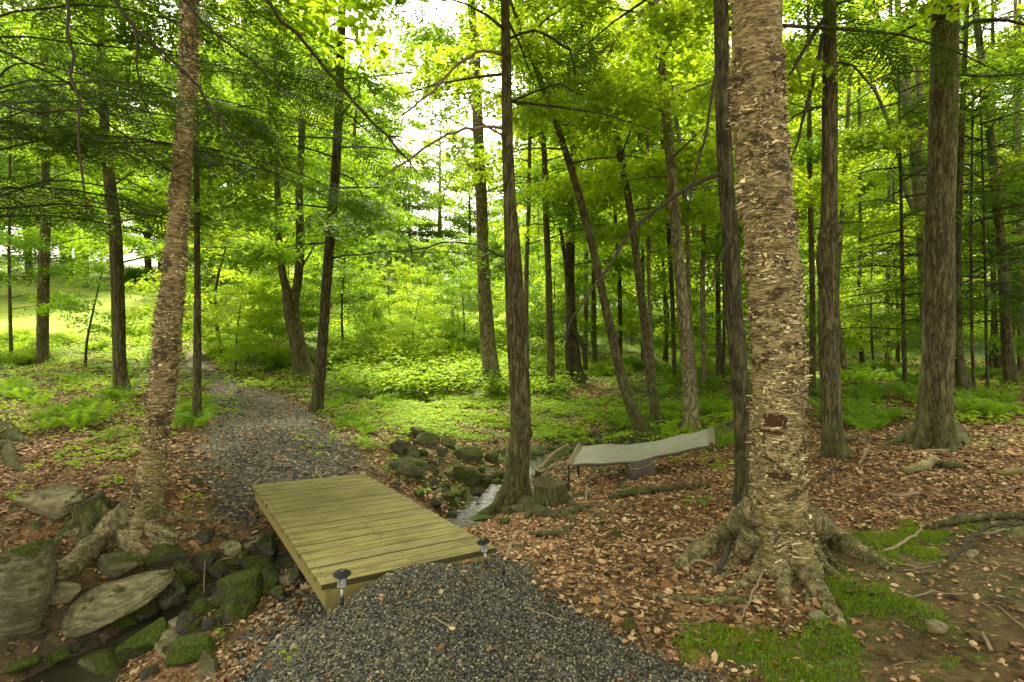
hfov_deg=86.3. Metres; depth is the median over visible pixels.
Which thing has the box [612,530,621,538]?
stone
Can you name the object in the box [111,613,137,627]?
rock
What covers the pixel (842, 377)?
fern
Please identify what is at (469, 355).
shrub
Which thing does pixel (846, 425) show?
twig
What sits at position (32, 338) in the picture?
shrub
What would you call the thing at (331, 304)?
shrub
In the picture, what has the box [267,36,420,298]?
maple tree
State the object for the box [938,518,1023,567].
twig
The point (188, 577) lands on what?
rock
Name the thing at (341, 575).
path light
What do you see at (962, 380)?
hardwood tree
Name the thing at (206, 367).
path
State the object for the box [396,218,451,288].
beech tree
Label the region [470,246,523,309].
understory maple
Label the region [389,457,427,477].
rock
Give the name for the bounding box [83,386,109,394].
fern
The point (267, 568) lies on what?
creek rock
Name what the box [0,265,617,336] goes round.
lawn
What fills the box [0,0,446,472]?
hemlock tree
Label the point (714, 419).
mossy rock
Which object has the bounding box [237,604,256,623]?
creek rock
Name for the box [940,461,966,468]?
rotten log
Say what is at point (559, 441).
mossy rock
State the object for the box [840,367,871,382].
fern
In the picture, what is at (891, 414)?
fern
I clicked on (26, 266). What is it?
maple tree
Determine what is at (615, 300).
understory maple
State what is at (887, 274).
slim tree
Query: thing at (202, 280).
shrub
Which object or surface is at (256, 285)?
understory maple
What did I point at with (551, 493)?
tree stump
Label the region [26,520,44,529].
rock
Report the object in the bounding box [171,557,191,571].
rock
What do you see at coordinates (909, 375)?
fern
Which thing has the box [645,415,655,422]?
mossy rock
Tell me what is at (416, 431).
rock
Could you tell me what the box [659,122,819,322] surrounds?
maple tree
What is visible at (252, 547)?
rock
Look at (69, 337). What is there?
shrub
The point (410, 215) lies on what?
maple tree
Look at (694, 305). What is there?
understory maple
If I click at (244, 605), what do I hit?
creek rock
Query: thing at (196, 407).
hardwood tree
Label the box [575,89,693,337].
maple tree
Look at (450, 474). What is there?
mossy rock
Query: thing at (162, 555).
rock
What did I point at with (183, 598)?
creek rock
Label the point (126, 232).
maple tree
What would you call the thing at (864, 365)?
fern
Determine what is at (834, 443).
hardwood tree
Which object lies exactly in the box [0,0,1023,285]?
sky
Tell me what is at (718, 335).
slim tree
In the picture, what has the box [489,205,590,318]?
understory maple
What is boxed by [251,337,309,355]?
shrub
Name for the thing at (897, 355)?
slim tree
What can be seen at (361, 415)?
fern
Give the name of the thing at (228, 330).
understory maple
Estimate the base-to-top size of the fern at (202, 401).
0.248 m
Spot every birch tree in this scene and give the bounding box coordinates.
[54,0,414,582]
[346,0,896,627]
[515,0,890,430]
[729,0,1023,374]
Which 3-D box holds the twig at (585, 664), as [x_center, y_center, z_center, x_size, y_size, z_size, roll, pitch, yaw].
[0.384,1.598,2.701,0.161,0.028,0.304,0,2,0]
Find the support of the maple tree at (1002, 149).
on the ground at (932, 651)
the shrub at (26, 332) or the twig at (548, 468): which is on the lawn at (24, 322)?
the shrub at (26, 332)
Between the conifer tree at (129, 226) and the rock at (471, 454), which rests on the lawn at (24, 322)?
the conifer tree at (129, 226)
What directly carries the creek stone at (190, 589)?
on the ground at (932, 651)
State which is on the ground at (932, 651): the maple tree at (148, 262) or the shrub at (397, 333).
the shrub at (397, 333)
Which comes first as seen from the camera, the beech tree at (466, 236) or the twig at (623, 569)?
the twig at (623, 569)
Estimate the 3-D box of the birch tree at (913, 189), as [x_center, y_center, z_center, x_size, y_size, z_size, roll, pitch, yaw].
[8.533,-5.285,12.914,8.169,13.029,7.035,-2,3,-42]
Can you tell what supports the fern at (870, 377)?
on the ground at (932, 651)
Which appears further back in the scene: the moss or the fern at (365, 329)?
the fern at (365, 329)
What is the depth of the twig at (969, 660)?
2.59 m
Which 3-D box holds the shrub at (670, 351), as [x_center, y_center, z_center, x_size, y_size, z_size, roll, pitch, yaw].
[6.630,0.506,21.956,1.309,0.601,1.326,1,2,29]
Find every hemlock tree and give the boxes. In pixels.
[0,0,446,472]
[367,0,685,518]
[521,0,1023,505]
[786,0,1023,453]
[790,62,1023,387]
[816,1,1023,386]
[874,0,1023,366]
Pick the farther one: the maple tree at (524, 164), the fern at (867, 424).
the maple tree at (524, 164)
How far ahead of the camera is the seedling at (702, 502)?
5.04 m
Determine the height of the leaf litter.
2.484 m
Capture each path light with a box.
[333,568,350,606]
[477,538,488,564]
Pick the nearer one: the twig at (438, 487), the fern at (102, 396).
the twig at (438, 487)
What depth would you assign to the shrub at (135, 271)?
42.09 m
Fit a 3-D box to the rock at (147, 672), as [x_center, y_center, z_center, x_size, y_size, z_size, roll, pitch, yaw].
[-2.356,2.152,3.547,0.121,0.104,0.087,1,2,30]
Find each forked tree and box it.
[117,0,406,383]
[473,0,679,382]
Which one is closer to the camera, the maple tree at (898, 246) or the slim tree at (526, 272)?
the slim tree at (526, 272)
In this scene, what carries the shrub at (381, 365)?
on the ground at (932, 651)
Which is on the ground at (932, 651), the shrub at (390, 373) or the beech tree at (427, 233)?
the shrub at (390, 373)
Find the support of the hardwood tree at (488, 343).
on the ground at (932, 651)
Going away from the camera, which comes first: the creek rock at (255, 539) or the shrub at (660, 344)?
the creek rock at (255, 539)
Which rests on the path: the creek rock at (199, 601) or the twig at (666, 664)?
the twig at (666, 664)
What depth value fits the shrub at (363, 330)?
18.61 m
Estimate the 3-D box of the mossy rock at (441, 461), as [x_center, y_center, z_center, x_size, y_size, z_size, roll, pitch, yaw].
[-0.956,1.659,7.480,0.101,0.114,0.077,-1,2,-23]
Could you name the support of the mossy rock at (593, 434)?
on the ground at (932, 651)
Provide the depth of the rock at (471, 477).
7.15 m
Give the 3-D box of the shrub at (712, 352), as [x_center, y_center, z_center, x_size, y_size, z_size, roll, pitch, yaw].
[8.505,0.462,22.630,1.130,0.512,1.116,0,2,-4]
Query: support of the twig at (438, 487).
on the ground at (932, 651)
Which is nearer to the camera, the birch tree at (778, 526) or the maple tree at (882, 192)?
the birch tree at (778, 526)
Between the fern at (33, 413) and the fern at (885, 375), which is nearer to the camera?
the fern at (33, 413)
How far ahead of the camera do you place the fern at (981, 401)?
7.95 m
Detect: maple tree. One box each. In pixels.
[0,38,125,273]
[0,39,136,278]
[0,228,22,237]
[1,0,165,277]
[3,72,150,287]
[4,0,141,262]
[29,48,193,270]
[123,156,190,268]
[128,69,287,303]
[145,36,310,278]
[153,0,318,302]
[200,0,371,283]
[220,56,359,300]
[250,25,409,290]
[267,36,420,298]
[269,44,437,307]
[337,130,432,296]
[390,113,476,296]
[423,158,502,299]
[463,126,561,307]
[489,185,535,246]
[500,131,606,324]
[513,39,634,233]
[520,146,624,318]
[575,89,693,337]
[581,176,699,306]
[583,52,740,310]
[618,16,793,340]
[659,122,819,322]
[680,23,795,201]
[680,94,804,272]
[788,117,848,277]
[789,28,910,314]
[791,31,926,338]
[799,16,886,286]
[804,156,884,287]
[842,5,1011,260]
[844,157,966,291]
[866,25,1023,275]
[966,92,1023,284]
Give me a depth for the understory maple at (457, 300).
17.80 m
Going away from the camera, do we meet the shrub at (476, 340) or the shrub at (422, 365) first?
the shrub at (422, 365)
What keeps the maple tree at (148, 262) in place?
on the lawn at (24, 322)
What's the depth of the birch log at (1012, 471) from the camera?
5.46 m
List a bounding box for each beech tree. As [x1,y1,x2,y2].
[0,107,125,286]
[302,190,356,288]
[382,163,454,286]
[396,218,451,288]
[455,226,477,287]
[475,221,503,296]
[488,198,521,301]
[805,203,881,297]
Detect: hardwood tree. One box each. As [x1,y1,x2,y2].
[0,0,170,364]
[0,0,296,391]
[13,0,325,424]
[168,0,504,413]
[387,0,711,433]
[393,0,613,392]
[445,0,657,392]
[469,0,741,420]
[624,0,1023,459]
[783,0,1013,379]
[790,0,1023,397]
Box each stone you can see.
[186,586,196,592]
[193,580,205,587]
[214,555,221,561]
[220,533,227,538]
[224,558,236,565]
[234,558,244,565]
[242,550,247,557]
[263,588,270,595]
[269,528,275,536]
[273,536,280,541]
[277,548,288,555]
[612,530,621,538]
[623,618,635,633]
[809,610,824,621]
[844,434,857,439]
[924,618,948,633]
[965,549,978,557]
[969,621,977,627]
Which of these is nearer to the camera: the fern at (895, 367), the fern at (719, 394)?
the fern at (719, 394)
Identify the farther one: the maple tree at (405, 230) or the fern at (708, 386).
the maple tree at (405, 230)
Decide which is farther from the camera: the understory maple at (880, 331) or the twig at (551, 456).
the understory maple at (880, 331)
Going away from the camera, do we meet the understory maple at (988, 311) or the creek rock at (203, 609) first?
the creek rock at (203, 609)
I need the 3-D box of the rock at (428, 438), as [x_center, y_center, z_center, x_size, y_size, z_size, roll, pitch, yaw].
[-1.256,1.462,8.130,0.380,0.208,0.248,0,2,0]
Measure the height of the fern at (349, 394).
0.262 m
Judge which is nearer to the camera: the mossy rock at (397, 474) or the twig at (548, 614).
the twig at (548, 614)
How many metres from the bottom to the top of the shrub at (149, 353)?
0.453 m
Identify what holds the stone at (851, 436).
on the ground at (932, 651)
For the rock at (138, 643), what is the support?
on the ground at (932, 651)
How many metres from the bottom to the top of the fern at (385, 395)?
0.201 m
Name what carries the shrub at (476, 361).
on the ground at (932, 651)
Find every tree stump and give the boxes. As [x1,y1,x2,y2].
[51,490,116,548]
[508,476,614,531]
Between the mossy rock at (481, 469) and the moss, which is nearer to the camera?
the moss
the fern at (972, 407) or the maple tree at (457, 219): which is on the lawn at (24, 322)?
the maple tree at (457, 219)
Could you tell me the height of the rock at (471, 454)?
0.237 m
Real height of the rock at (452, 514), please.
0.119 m
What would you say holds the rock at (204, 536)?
on the ground at (932, 651)
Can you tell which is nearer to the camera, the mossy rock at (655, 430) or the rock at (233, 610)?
the rock at (233, 610)
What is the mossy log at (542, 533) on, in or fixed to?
on the ground at (932, 651)
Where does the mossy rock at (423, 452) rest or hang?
on the ground at (932, 651)
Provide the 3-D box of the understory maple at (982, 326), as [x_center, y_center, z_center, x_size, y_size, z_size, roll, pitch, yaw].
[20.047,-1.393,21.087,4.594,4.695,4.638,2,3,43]
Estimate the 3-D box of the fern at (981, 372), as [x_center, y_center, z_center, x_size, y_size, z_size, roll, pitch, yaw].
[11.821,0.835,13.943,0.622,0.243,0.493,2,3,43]
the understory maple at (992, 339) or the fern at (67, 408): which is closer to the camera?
the fern at (67, 408)
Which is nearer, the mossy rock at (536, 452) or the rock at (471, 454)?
the rock at (471, 454)
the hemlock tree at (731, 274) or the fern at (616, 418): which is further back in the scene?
the fern at (616, 418)
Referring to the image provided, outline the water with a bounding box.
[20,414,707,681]
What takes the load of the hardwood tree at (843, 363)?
on the ground at (932, 651)
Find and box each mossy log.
[529,529,569,536]
[925,511,1023,529]
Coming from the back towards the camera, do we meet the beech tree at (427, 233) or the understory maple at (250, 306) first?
the beech tree at (427, 233)
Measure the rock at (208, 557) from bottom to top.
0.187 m
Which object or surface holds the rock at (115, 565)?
on the ground at (932, 651)
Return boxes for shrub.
[0,327,33,343]
[0,338,17,347]
[0,340,49,364]
[1,324,35,336]
[13,334,49,347]
[20,335,52,343]
[24,337,65,347]
[28,327,82,341]
[83,336,111,349]
[100,323,145,338]
[105,266,157,283]
[124,268,159,285]
[130,337,151,347]
[137,269,193,285]
[144,351,186,361]
[186,273,222,291]
[188,274,229,292]
[189,321,247,339]
[202,334,259,359]
[205,277,240,293]
[211,331,242,341]
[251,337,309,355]
[255,346,290,365]
[261,355,291,370]
[262,349,290,362]
[264,331,287,341]
[306,289,340,307]
[309,343,365,365]
[315,322,350,339]
[327,342,360,350]
[336,355,394,385]
[340,329,392,349]
[340,359,391,384]
[351,324,385,336]
[357,339,396,351]
[359,358,403,370]
[368,327,415,341]
[368,366,408,382]
[371,339,418,359]
[400,367,432,381]
[401,346,423,358]
[403,360,441,375]
[413,358,468,383]
[415,347,457,362]
[416,339,452,353]
[426,342,455,354]
[429,351,464,364]
[436,354,481,376]
[448,346,476,357]
[450,330,497,348]
[452,340,480,352]
[460,351,507,367]
[465,347,501,359]
[471,361,508,377]
[479,344,506,354]
[529,351,565,371]
[529,353,564,374]
[529,356,557,375]
[536,332,564,345]
[581,357,614,376]
[600,360,633,375]
[622,355,662,370]
[653,338,678,348]
[656,347,679,353]
[661,349,679,355]
[667,364,700,375]
[669,350,713,364]
[696,355,747,374]
[706,347,728,355]
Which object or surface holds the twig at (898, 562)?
on the ground at (932, 651)
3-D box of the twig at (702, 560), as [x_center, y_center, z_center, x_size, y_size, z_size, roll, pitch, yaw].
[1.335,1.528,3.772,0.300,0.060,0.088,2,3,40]
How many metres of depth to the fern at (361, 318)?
20.58 m
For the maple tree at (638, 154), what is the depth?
42.33 m
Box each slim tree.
[439,7,617,368]
[520,2,694,362]
[526,5,697,357]
[535,29,666,352]
[555,0,735,381]
[568,0,711,362]
[580,0,743,381]
[580,16,741,363]
[594,0,806,397]
[604,1,805,387]
[627,31,840,379]
[679,0,963,398]
[793,2,927,364]
[802,0,977,362]
[816,0,981,362]
[865,47,1023,388]
[873,0,1023,369]
[878,0,1023,375]
[879,13,1023,388]
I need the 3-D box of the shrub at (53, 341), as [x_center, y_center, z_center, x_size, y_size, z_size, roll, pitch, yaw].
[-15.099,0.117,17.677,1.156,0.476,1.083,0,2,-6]
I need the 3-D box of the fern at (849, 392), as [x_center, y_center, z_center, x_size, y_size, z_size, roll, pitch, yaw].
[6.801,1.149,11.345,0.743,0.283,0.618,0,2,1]
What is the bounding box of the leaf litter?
[0,326,1023,681]
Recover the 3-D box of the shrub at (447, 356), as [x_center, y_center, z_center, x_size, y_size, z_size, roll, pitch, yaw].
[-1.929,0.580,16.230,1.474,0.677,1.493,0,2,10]
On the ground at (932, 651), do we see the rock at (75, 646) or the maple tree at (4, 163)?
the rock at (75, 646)
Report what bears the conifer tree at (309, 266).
on the lawn at (24, 322)
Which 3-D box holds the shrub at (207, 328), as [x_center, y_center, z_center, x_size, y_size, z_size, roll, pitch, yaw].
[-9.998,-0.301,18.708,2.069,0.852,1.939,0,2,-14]
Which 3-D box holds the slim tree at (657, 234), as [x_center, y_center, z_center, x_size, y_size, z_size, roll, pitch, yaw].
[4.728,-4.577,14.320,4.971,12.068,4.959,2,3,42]
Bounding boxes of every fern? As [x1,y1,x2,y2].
[0,376,32,389]
[0,385,20,395]
[0,386,36,399]
[1,382,43,398]
[7,379,35,387]
[11,391,58,406]
[20,406,59,416]
[20,410,70,430]
[28,403,63,416]
[46,402,105,418]
[47,398,88,414]
[47,398,95,411]
[47,408,109,429]
[55,399,132,421]
[60,373,91,382]
[77,393,110,403]
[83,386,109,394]
[94,389,126,398]
[100,381,141,400]
[111,369,139,376]
[171,415,193,427]
[174,414,217,428]
[175,404,213,418]
[176,395,215,410]
[176,408,213,424]
[180,398,217,405]
[181,378,213,387]
[306,384,329,394]
[324,400,340,407]
[326,395,345,403]
[330,417,353,427]
[334,410,359,421]
[334,410,374,427]
[337,388,359,400]
[339,322,379,333]
[348,312,374,324]
[350,411,366,421]
[350,421,379,433]
[353,400,375,407]
[354,386,371,393]
[357,323,392,331]
[373,394,400,405]
[376,393,395,398]
[381,324,399,331]
[411,313,443,326]
[611,413,630,426]
[643,383,671,396]
[658,370,681,382]
[659,401,675,409]
[660,365,681,373]
[671,399,703,408]
[677,402,705,412]
[697,376,714,384]
[698,372,725,379]
[698,399,722,412]
[699,378,727,389]
[701,426,733,446]
[703,389,728,399]
[704,376,727,388]
[808,396,855,410]
[811,387,844,397]
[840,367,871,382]
[840,369,864,381]
[842,391,857,400]
[842,412,882,426]
[844,398,870,411]
[846,384,886,401]
[846,405,883,421]
[846,414,889,430]
[847,360,875,370]
[851,367,886,381]
[852,367,882,377]
[856,381,889,391]
[860,413,890,428]
[861,403,914,419]
[866,405,907,420]
[875,375,916,391]
[877,361,898,368]
[879,369,912,381]
[880,359,908,368]
[887,382,918,395]
[888,371,919,380]
[890,350,912,359]
[890,367,918,376]
[890,370,919,384]
[890,381,917,401]
[891,375,918,387]
[953,387,991,397]
[953,391,996,411]
[953,397,1005,416]
[955,386,999,399]
[962,394,1022,415]
[967,370,990,377]
[984,389,1023,402]
[989,369,1002,377]
[991,375,1023,385]
[999,402,1023,412]
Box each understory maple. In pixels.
[110,194,310,356]
[184,284,283,371]
[186,189,306,308]
[220,254,321,340]
[242,260,336,346]
[270,235,397,346]
[309,205,418,310]
[338,236,395,298]
[351,254,435,325]
[370,283,453,358]
[381,241,462,309]
[384,255,430,300]
[390,243,455,308]
[401,234,497,324]
[424,244,471,296]
[425,262,505,350]
[450,241,504,299]
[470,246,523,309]
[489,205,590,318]
[490,248,523,286]
[491,281,545,338]
[496,253,552,306]
[523,253,600,354]
[529,210,652,345]
[529,240,639,340]
[596,260,669,342]
[597,225,747,360]
[635,249,745,348]
[646,189,815,378]
[663,261,749,334]
[743,235,875,351]
[743,259,861,349]
[804,252,910,340]
[805,230,982,370]
[860,263,918,345]
[873,262,974,347]
[885,180,1023,370]
[890,254,1016,344]
[963,270,1016,338]
[964,264,1016,336]
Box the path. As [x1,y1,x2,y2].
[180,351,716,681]
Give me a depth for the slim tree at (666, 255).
13.70 m
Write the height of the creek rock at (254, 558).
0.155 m
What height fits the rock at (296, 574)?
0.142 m
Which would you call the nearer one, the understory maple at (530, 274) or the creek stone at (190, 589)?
the creek stone at (190, 589)
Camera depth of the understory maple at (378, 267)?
46.10 m
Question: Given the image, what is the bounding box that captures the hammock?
[566,408,751,490]
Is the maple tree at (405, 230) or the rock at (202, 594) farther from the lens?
the maple tree at (405, 230)
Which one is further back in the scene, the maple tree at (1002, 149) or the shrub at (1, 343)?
the maple tree at (1002, 149)
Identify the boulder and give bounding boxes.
[0,539,56,639]
[13,484,84,519]
[58,570,174,637]
[78,647,123,674]
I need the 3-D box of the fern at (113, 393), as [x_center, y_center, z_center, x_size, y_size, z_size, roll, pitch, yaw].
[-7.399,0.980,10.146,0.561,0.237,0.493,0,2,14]
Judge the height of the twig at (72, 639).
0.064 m
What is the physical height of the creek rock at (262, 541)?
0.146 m
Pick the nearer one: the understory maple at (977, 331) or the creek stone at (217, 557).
the creek stone at (217, 557)
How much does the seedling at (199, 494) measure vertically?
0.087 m
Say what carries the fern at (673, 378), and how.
on the ground at (932, 651)
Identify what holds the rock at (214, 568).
on the ground at (932, 651)
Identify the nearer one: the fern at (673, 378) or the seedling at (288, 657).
the seedling at (288, 657)
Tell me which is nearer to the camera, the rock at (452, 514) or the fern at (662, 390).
the rock at (452, 514)
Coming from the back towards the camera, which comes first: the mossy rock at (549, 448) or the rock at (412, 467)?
the mossy rock at (549, 448)
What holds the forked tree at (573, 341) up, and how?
on the ground at (932, 651)
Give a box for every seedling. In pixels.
[4,490,21,498]
[24,464,41,470]
[66,445,82,450]
[95,453,109,460]
[103,474,123,482]
[182,493,203,503]
[213,627,234,637]
[280,646,299,662]
[681,494,712,505]
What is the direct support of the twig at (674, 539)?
on the ground at (932, 651)
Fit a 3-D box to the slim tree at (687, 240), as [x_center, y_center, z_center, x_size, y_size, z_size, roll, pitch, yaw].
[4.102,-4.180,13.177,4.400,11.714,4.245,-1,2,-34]
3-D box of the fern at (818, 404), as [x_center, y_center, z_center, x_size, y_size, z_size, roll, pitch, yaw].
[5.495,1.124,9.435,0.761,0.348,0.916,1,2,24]
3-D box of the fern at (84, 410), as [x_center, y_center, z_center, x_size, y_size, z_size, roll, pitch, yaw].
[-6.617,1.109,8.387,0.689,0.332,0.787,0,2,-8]
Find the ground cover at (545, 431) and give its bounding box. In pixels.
[0,309,1023,491]
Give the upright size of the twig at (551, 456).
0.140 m
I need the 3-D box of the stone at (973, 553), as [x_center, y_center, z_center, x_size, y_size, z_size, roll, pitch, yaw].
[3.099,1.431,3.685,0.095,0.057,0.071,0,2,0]
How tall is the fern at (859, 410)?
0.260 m
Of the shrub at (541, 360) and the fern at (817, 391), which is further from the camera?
the shrub at (541, 360)
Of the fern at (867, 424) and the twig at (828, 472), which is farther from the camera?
the fern at (867, 424)
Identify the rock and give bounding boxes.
[3,654,42,673]
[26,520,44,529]
[28,625,49,637]
[46,648,69,665]
[49,580,80,604]
[68,640,84,653]
[97,552,144,578]
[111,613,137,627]
[115,617,167,660]
[133,598,157,619]
[138,664,158,681]
[143,543,188,569]
[154,639,170,657]
[157,572,185,608]
[159,627,180,643]
[164,632,216,665]
[168,617,177,626]
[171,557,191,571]
[172,595,187,605]
[175,610,194,635]
[177,568,199,588]
[186,617,202,634]
[189,550,215,571]
[190,477,203,485]
[191,602,217,616]
[192,598,209,606]
[194,569,211,580]
[195,591,210,599]
[196,528,214,543]
[198,649,218,679]
[201,616,215,630]
[206,561,228,577]
[207,618,220,631]
[211,595,221,608]
[212,608,223,619]
[216,568,263,604]
[218,540,241,556]
[224,601,243,624]
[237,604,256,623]
[241,603,257,610]
[242,533,264,548]
[244,539,256,551]
[244,554,274,568]
[256,537,269,551]
[257,541,276,556]
[262,565,279,574]
[263,571,282,585]
[263,575,276,588]
[269,585,286,601]
[279,572,292,584]
[289,567,304,582]
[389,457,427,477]
[390,440,405,454]
[391,481,400,487]
[394,471,400,477]
[402,432,410,437]
[405,445,419,457]
[409,427,425,436]
[415,489,424,496]
[416,432,439,445]
[419,449,427,455]
[429,478,438,485]
[430,497,440,506]
[437,446,447,453]
[438,452,445,457]
[438,458,445,465]
[441,437,455,446]
[441,491,457,498]
[445,472,453,476]
[447,511,456,516]
[453,466,481,486]
[454,446,482,462]
[470,514,493,520]
[472,488,480,494]
[477,466,484,472]
[480,477,489,484]
[484,452,498,461]
[491,477,502,483]
[492,470,504,477]
[499,517,510,524]
[501,506,507,513]
[530,450,545,455]
[534,470,540,478]
[542,446,553,449]
[554,439,566,443]
[570,433,578,439]
[574,442,586,446]
[577,439,590,445]
[589,432,598,436]
[594,438,602,444]
[611,438,620,443]
[644,432,658,440]
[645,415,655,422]
[649,428,661,435]
[655,421,665,426]
[700,422,707,429]
[708,418,719,424]
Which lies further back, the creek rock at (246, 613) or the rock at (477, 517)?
the rock at (477, 517)
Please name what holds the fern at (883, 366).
on the ground at (932, 651)
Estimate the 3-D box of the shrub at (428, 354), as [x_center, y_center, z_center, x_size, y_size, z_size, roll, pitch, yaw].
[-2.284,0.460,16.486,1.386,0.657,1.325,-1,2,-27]
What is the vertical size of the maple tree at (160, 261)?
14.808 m
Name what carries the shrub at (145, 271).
on the lawn at (24, 322)
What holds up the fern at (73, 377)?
on the ground at (932, 651)
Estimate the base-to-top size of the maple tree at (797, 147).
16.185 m
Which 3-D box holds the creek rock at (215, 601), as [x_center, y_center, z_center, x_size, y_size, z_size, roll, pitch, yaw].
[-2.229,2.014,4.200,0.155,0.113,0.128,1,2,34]
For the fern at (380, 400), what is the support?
on the ground at (932, 651)
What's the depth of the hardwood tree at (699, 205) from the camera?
10.44 m
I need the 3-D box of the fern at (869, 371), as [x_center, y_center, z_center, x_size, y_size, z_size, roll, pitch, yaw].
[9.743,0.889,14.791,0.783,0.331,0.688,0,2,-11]
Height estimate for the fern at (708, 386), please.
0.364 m
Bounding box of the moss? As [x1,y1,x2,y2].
[668,516,990,681]
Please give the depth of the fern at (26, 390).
10.14 m
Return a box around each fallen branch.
[608,483,708,498]
[886,491,919,496]
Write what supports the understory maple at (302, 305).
on the ground at (932, 651)
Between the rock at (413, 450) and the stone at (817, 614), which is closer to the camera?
the stone at (817, 614)
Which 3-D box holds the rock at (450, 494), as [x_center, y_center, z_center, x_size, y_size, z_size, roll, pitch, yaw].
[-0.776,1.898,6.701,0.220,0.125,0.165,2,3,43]
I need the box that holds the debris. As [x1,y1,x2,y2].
[254,478,436,579]
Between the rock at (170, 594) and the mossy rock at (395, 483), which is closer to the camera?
the rock at (170, 594)
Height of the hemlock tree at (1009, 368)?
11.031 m
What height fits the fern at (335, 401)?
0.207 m
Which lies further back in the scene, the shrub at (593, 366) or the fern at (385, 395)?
the shrub at (593, 366)
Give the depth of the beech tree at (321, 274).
48.39 m
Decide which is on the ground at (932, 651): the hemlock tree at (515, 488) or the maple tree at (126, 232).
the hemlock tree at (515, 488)
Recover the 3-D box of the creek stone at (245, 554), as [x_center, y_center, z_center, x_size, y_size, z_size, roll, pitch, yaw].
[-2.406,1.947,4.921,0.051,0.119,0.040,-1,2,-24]
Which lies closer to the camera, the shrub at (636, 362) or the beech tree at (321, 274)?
the shrub at (636, 362)
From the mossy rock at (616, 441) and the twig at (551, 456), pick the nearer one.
the twig at (551, 456)
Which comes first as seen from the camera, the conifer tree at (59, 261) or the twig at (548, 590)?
the twig at (548, 590)
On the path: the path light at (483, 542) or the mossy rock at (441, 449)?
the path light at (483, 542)
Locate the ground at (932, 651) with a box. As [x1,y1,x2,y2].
[0,259,1023,681]
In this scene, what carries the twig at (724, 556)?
on the ground at (932, 651)
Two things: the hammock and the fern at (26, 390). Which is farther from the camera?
the fern at (26, 390)
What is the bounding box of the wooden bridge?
[253,473,495,614]
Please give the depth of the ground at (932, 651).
4.39 m
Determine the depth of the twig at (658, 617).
3.14 m
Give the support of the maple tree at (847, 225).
on the ground at (932, 651)
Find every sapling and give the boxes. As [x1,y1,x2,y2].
[0,30,105,363]
[35,271,140,368]
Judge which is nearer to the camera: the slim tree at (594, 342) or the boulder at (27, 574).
the boulder at (27, 574)
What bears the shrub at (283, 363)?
on the ground at (932, 651)
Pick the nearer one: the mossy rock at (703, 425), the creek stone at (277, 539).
the creek stone at (277, 539)
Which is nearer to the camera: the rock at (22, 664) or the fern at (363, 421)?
the rock at (22, 664)
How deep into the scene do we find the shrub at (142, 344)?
17.66 m
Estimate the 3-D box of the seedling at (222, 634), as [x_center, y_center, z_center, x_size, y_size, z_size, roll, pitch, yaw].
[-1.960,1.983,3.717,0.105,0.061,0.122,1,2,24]
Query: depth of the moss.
2.96 m
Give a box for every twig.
[7,472,31,483]
[65,638,80,640]
[191,560,205,605]
[217,556,238,560]
[234,458,266,469]
[349,595,400,601]
[394,425,436,429]
[426,486,455,497]
[432,615,447,626]
[502,542,523,557]
[526,606,568,620]
[529,577,569,605]
[531,461,571,477]
[539,443,569,468]
[573,644,606,681]
[585,484,587,500]
[603,557,663,574]
[613,474,630,489]
[635,556,668,561]
[645,610,678,624]
[649,648,680,668]
[654,537,696,544]
[678,614,721,624]
[692,559,723,569]
[717,541,732,570]
[739,568,762,622]
[813,423,887,428]
[813,465,842,480]
[858,446,872,464]
[864,536,936,568]
[878,481,907,496]
[882,521,931,551]
[892,660,947,676]
[899,560,943,577]
[910,589,967,597]
[911,449,978,453]
[918,572,955,576]
[934,579,964,596]
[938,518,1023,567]
[944,645,981,667]
[962,553,984,570]
[967,519,1010,533]
[979,591,1003,605]
[979,631,992,651]
[984,594,1023,612]
[998,605,1023,626]
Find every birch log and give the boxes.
[899,455,941,473]
[991,467,1023,476]
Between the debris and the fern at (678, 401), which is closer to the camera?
the debris
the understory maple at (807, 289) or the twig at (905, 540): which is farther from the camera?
the understory maple at (807, 289)
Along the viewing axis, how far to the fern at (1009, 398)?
8.83 m
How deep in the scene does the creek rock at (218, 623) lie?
3.84 m
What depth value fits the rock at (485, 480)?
7.26 m
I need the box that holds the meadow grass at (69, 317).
[3,277,233,328]
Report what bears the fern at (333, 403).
on the ground at (932, 651)
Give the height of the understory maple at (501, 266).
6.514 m
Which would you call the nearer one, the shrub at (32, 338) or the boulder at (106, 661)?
the boulder at (106, 661)
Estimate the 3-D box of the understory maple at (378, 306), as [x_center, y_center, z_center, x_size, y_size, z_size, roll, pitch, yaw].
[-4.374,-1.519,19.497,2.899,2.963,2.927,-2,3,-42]
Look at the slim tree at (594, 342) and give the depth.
17.78 m
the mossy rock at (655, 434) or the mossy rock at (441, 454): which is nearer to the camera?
the mossy rock at (441, 454)
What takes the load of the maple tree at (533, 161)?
on the ground at (932, 651)
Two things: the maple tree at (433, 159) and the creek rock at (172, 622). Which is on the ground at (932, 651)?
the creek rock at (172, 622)
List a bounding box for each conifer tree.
[6,178,109,277]
[96,78,237,280]
[128,171,223,277]
[290,113,335,290]
[335,105,419,300]
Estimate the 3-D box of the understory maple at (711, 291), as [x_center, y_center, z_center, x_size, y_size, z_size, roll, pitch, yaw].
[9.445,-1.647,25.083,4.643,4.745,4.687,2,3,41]
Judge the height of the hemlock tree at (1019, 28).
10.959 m

